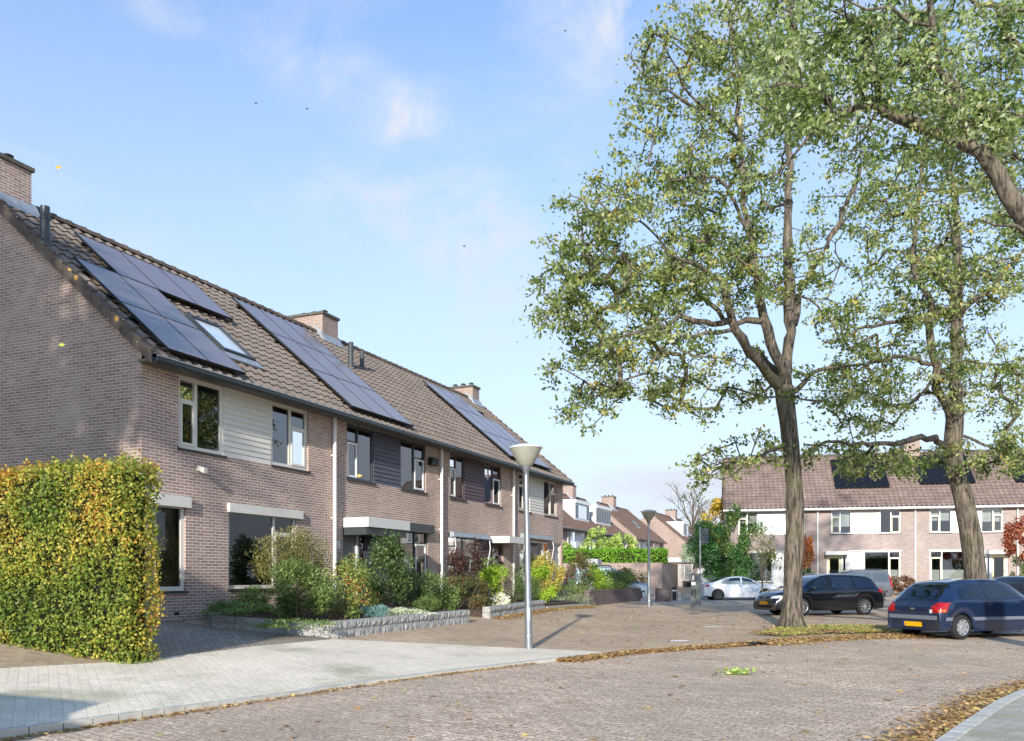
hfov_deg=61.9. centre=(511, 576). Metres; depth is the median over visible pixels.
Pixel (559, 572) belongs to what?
shrub
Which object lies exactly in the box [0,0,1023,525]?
sky
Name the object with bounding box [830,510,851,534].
window
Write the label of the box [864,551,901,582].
window
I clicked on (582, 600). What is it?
shrub
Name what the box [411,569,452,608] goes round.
shrub
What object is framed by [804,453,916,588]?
terraced house
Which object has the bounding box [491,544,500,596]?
door
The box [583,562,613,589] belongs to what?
shrub
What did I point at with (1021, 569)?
shrub
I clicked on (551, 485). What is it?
window
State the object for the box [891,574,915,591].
shrub
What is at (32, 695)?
pavement
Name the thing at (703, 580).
garage door
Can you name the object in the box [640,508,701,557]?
terraced house
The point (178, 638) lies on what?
driveway
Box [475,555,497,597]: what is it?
shrub
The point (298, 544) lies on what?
shrub
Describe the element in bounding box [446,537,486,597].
shrub
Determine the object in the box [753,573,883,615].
estate car
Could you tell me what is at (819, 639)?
fallen leaves
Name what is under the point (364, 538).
window
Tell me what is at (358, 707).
fallen leaves
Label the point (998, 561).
door
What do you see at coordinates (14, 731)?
kerb
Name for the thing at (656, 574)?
brick wall
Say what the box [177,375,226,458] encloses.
window
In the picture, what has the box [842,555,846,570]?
window
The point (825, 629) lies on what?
fallen leaves
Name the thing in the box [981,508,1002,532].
window
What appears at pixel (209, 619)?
garden wall
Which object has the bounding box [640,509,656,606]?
street lamp
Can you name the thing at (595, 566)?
shrub
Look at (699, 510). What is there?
bare tree
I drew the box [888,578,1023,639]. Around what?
hatchback
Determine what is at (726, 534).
garden tree
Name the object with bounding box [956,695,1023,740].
pavement
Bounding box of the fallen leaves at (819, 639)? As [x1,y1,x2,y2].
[748,633,946,645]
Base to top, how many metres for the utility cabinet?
1.499 m
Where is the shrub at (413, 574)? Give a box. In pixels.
[386,568,437,609]
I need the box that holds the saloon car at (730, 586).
[701,576,777,599]
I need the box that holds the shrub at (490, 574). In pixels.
[476,563,510,599]
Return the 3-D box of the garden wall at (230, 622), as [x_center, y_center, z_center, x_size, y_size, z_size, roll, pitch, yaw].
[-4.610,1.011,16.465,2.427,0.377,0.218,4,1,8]
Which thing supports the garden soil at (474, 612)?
on the forecourt paving
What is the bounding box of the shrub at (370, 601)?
[344,565,382,614]
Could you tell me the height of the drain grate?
0.020 m
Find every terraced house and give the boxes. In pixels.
[0,152,341,622]
[141,275,449,603]
[272,310,523,600]
[348,371,574,597]
[563,485,627,549]
[570,495,666,548]
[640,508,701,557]
[721,456,818,587]
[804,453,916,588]
[888,436,1020,581]
[977,448,1023,572]
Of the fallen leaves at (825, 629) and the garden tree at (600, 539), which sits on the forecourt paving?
the garden tree at (600, 539)
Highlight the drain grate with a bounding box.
[741,641,766,643]
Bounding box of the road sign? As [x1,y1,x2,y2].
[699,527,708,572]
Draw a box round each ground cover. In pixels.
[200,599,276,616]
[243,617,340,629]
[374,607,435,616]
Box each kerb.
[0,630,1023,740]
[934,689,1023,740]
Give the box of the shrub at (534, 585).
[513,575,542,600]
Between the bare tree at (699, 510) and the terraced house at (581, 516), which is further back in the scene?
the bare tree at (699, 510)
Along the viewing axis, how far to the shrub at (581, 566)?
36.47 m
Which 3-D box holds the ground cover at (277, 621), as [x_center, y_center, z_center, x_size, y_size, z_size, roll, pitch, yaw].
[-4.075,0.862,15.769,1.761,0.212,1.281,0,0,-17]
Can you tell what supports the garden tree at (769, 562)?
on the forecourt paving
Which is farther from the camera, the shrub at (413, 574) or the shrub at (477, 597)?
the shrub at (477, 597)
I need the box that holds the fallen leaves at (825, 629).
[746,624,926,635]
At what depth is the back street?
50.34 m
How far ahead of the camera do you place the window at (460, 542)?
29.25 m
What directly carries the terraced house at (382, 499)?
on the forecourt paving
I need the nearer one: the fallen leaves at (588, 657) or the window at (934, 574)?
the fallen leaves at (588, 657)
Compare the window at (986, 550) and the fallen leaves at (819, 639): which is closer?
the fallen leaves at (819, 639)
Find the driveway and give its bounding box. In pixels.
[140,621,328,660]
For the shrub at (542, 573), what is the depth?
30.00 m
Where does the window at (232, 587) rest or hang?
in the terraced house at (108, 312)
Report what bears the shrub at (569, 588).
on the forecourt paving
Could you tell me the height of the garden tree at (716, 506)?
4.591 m
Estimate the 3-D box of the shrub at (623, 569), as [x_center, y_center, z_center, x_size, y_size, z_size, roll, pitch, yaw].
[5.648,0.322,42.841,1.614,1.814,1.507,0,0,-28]
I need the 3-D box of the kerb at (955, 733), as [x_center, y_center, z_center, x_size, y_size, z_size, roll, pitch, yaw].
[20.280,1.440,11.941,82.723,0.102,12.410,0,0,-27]
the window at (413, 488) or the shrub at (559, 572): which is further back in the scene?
the shrub at (559, 572)
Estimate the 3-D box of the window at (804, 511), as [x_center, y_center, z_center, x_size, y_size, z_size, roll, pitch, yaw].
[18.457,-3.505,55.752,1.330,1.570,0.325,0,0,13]
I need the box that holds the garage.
[668,558,721,585]
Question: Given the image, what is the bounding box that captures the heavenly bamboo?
[320,553,371,618]
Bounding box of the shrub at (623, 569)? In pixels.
[613,565,641,585]
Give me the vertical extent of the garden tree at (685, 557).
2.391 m
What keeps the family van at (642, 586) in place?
on the forecourt paving
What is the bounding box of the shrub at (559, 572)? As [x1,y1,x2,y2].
[531,551,565,598]
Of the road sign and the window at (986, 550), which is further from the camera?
the window at (986, 550)
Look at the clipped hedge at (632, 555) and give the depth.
55.84 m
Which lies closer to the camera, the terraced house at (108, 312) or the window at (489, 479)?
the terraced house at (108, 312)
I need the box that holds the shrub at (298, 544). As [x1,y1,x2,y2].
[244,524,332,612]
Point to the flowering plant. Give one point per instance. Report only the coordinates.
(504, 597)
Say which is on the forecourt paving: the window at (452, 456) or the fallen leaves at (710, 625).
the fallen leaves at (710, 625)
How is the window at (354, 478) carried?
in the terraced house at (382, 499)
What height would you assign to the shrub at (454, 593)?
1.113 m
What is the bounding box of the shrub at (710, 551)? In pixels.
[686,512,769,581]
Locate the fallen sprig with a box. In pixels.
[716,667,757,674]
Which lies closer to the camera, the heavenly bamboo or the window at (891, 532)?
the heavenly bamboo
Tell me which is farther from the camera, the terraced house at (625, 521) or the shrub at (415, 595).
the terraced house at (625, 521)
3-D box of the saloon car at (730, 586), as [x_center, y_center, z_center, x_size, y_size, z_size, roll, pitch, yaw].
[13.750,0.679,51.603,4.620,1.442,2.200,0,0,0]
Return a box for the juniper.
[499,563,535,603]
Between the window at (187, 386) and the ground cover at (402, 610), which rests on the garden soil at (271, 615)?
the ground cover at (402, 610)
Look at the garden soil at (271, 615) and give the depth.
18.32 m
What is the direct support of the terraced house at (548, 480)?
on the forecourt paving
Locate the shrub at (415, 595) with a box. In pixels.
[406,579,439,607]
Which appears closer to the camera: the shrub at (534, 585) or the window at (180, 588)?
the window at (180, 588)
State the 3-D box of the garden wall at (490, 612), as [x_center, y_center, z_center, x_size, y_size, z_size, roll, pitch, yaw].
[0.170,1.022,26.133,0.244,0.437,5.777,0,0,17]
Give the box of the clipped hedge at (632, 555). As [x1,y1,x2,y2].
[563,547,668,564]
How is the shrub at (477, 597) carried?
on the garden soil at (474, 612)
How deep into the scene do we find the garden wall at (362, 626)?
18.26 m
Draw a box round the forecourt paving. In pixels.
[0,586,973,722]
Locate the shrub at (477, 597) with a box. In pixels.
[442,572,494,609]
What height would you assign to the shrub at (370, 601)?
1.385 m
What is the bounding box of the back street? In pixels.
[641,594,895,603]
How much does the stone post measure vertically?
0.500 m
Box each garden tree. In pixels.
[563,541,586,548]
[581,526,623,551]
[611,533,637,548]
[678,542,694,563]
[700,497,723,546]
[719,502,749,569]
[746,522,778,591]
[746,547,782,581]
[803,534,814,569]
[803,568,814,574]
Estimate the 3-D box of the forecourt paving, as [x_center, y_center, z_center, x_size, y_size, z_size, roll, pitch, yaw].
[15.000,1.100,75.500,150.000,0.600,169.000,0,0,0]
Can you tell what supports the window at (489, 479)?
in the terraced house at (477, 512)
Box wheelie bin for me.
[682,581,690,586]
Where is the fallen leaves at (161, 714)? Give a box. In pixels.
[1,662,538,740]
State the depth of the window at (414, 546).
25.99 m
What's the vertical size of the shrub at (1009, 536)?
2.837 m
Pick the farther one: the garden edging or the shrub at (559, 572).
the shrub at (559, 572)
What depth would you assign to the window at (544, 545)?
33.98 m
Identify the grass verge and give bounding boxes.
[759,630,922,635]
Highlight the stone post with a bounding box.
[677,592,680,599]
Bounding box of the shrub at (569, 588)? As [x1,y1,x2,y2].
[543,578,590,600]
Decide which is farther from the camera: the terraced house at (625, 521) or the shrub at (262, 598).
the terraced house at (625, 521)
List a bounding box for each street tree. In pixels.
[516,0,901,627]
[703,0,1023,253]
[795,25,1023,578]
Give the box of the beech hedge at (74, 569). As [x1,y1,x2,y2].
[0,448,167,663]
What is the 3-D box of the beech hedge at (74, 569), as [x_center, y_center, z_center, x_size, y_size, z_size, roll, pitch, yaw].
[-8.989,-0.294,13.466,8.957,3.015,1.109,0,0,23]
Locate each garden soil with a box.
[221,602,451,622]
[401,596,584,617]
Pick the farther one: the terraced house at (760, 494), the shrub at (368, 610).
the terraced house at (760, 494)
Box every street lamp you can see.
[509,443,542,648]
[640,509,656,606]
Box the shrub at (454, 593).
[429,582,460,609]
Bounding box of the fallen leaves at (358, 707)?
[157,638,1019,740]
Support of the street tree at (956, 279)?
on the forecourt paving
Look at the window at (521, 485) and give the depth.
33.74 m
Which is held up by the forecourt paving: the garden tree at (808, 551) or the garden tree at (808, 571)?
the garden tree at (808, 551)
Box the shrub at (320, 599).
[266,555,338,619]
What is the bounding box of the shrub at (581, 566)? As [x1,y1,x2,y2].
[563,550,595,599]
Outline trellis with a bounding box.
[678,564,692,586]
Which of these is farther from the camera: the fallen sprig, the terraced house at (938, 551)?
the terraced house at (938, 551)
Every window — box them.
[155,505,188,593]
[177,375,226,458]
[227,512,298,590]
[270,401,310,473]
[346,423,376,485]
[358,536,365,602]
[388,532,426,597]
[400,438,427,494]
[448,533,476,594]
[449,453,466,501]
[484,463,502,507]
[518,473,531,513]
[519,541,547,591]
[544,480,557,517]
[570,531,585,548]
[737,512,757,535]
[740,552,772,582]
[784,511,804,534]
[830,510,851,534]
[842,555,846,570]
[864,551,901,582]
[879,509,901,533]
[929,509,950,533]
[930,550,963,579]
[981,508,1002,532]
[986,550,990,579]
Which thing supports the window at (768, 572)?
in the terraced house at (760, 494)
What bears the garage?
on the forecourt paving
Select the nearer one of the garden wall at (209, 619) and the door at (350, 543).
the garden wall at (209, 619)
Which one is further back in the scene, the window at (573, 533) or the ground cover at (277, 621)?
the window at (573, 533)
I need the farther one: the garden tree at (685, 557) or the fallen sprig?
the garden tree at (685, 557)
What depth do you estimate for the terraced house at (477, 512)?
29.95 m
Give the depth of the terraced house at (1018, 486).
53.62 m
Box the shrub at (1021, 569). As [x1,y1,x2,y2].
[1009,553,1023,575]
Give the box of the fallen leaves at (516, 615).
[492,605,596,619]
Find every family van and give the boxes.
[565,565,652,597]
[838,569,891,596]
[994,575,1023,594]
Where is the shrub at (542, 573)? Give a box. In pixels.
[521,563,556,602]
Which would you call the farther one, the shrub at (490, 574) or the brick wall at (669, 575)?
the brick wall at (669, 575)
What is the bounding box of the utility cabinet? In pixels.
[691,573,700,607]
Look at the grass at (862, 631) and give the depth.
21.85 m
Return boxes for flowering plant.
[490,592,509,604]
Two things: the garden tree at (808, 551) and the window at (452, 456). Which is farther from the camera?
the garden tree at (808, 551)
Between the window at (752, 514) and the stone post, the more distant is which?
the window at (752, 514)
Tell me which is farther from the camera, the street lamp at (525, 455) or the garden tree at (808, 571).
the garden tree at (808, 571)
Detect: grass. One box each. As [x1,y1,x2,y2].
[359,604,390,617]
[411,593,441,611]
[761,624,899,635]
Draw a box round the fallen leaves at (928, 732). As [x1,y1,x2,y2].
[847,674,1023,740]
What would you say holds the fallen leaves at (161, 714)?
on the road
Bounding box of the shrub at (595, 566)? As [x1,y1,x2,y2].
[578,561,606,593]
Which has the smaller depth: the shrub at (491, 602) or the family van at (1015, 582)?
the shrub at (491, 602)
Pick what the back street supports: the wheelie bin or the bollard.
the bollard
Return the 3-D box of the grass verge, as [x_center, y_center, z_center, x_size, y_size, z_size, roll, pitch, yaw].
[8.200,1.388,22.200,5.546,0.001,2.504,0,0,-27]
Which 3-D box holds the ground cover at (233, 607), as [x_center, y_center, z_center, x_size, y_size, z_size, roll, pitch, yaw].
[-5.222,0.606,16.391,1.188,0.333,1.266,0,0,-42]
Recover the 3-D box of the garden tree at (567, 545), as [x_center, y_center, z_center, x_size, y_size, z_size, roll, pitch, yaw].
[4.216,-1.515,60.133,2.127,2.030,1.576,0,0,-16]
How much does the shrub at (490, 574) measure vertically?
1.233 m
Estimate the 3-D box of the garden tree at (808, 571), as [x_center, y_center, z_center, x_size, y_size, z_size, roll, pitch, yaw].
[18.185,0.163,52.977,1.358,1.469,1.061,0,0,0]
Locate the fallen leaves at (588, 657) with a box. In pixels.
[555,632,939,662]
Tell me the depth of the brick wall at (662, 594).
47.74 m
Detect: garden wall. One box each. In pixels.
[207,608,221,626]
[212,615,331,637]
[325,610,469,637]
[482,600,544,618]
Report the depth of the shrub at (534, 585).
29.82 m
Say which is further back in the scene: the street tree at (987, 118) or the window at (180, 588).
the window at (180, 588)
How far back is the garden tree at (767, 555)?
44.95 m
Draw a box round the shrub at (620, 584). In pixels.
[602,568,638,588]
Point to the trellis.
(681, 566)
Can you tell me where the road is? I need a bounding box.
[4,632,1023,740]
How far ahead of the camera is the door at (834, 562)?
55.19 m
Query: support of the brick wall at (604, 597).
on the forecourt paving
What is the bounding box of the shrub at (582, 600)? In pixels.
[553,593,595,604]
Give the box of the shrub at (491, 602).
[468,591,495,606]
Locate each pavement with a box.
[0,639,601,727]
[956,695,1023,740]
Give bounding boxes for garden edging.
[546,603,589,607]
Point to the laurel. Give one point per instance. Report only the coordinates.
(401, 584)
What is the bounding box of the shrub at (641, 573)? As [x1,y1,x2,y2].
[622,566,646,585]
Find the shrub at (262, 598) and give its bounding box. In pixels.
[230,585,277,613]
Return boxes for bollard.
[672,586,676,600]
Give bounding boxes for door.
[343,531,357,603]
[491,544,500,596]
[554,543,559,596]
[698,568,716,582]
[827,555,841,573]
[991,554,1006,579]
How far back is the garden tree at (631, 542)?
60.12 m
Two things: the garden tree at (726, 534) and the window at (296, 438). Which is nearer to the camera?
the window at (296, 438)
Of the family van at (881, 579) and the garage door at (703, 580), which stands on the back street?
the family van at (881, 579)
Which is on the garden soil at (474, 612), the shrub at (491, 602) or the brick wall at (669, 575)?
the shrub at (491, 602)
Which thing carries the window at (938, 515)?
in the terraced house at (938, 551)
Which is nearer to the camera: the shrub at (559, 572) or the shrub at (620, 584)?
the shrub at (559, 572)
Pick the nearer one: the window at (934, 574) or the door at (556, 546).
the door at (556, 546)
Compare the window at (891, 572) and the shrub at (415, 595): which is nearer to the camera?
the shrub at (415, 595)
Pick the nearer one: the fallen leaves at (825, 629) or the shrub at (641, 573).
the fallen leaves at (825, 629)
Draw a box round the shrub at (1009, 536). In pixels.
[1001,515,1023,566]
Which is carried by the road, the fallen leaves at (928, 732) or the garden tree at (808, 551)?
the fallen leaves at (928, 732)
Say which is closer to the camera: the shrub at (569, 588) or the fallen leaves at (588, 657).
the fallen leaves at (588, 657)
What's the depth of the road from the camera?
9.86 m
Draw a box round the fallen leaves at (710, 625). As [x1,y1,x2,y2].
[548,604,1019,646]
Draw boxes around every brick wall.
[563,563,661,598]
[584,588,640,605]
[655,588,671,601]
[662,563,677,590]
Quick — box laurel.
[354,528,414,608]
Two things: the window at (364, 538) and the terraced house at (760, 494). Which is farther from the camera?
the terraced house at (760, 494)
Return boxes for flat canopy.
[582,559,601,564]
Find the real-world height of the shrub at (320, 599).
1.587 m
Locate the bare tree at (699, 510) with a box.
[662,481,712,556]
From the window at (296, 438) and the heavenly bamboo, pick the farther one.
the window at (296, 438)
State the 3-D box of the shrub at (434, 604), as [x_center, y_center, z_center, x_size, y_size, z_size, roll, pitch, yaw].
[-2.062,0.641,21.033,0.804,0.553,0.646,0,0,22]
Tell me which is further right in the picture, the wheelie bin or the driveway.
the wheelie bin
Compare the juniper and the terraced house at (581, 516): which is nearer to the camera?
the juniper

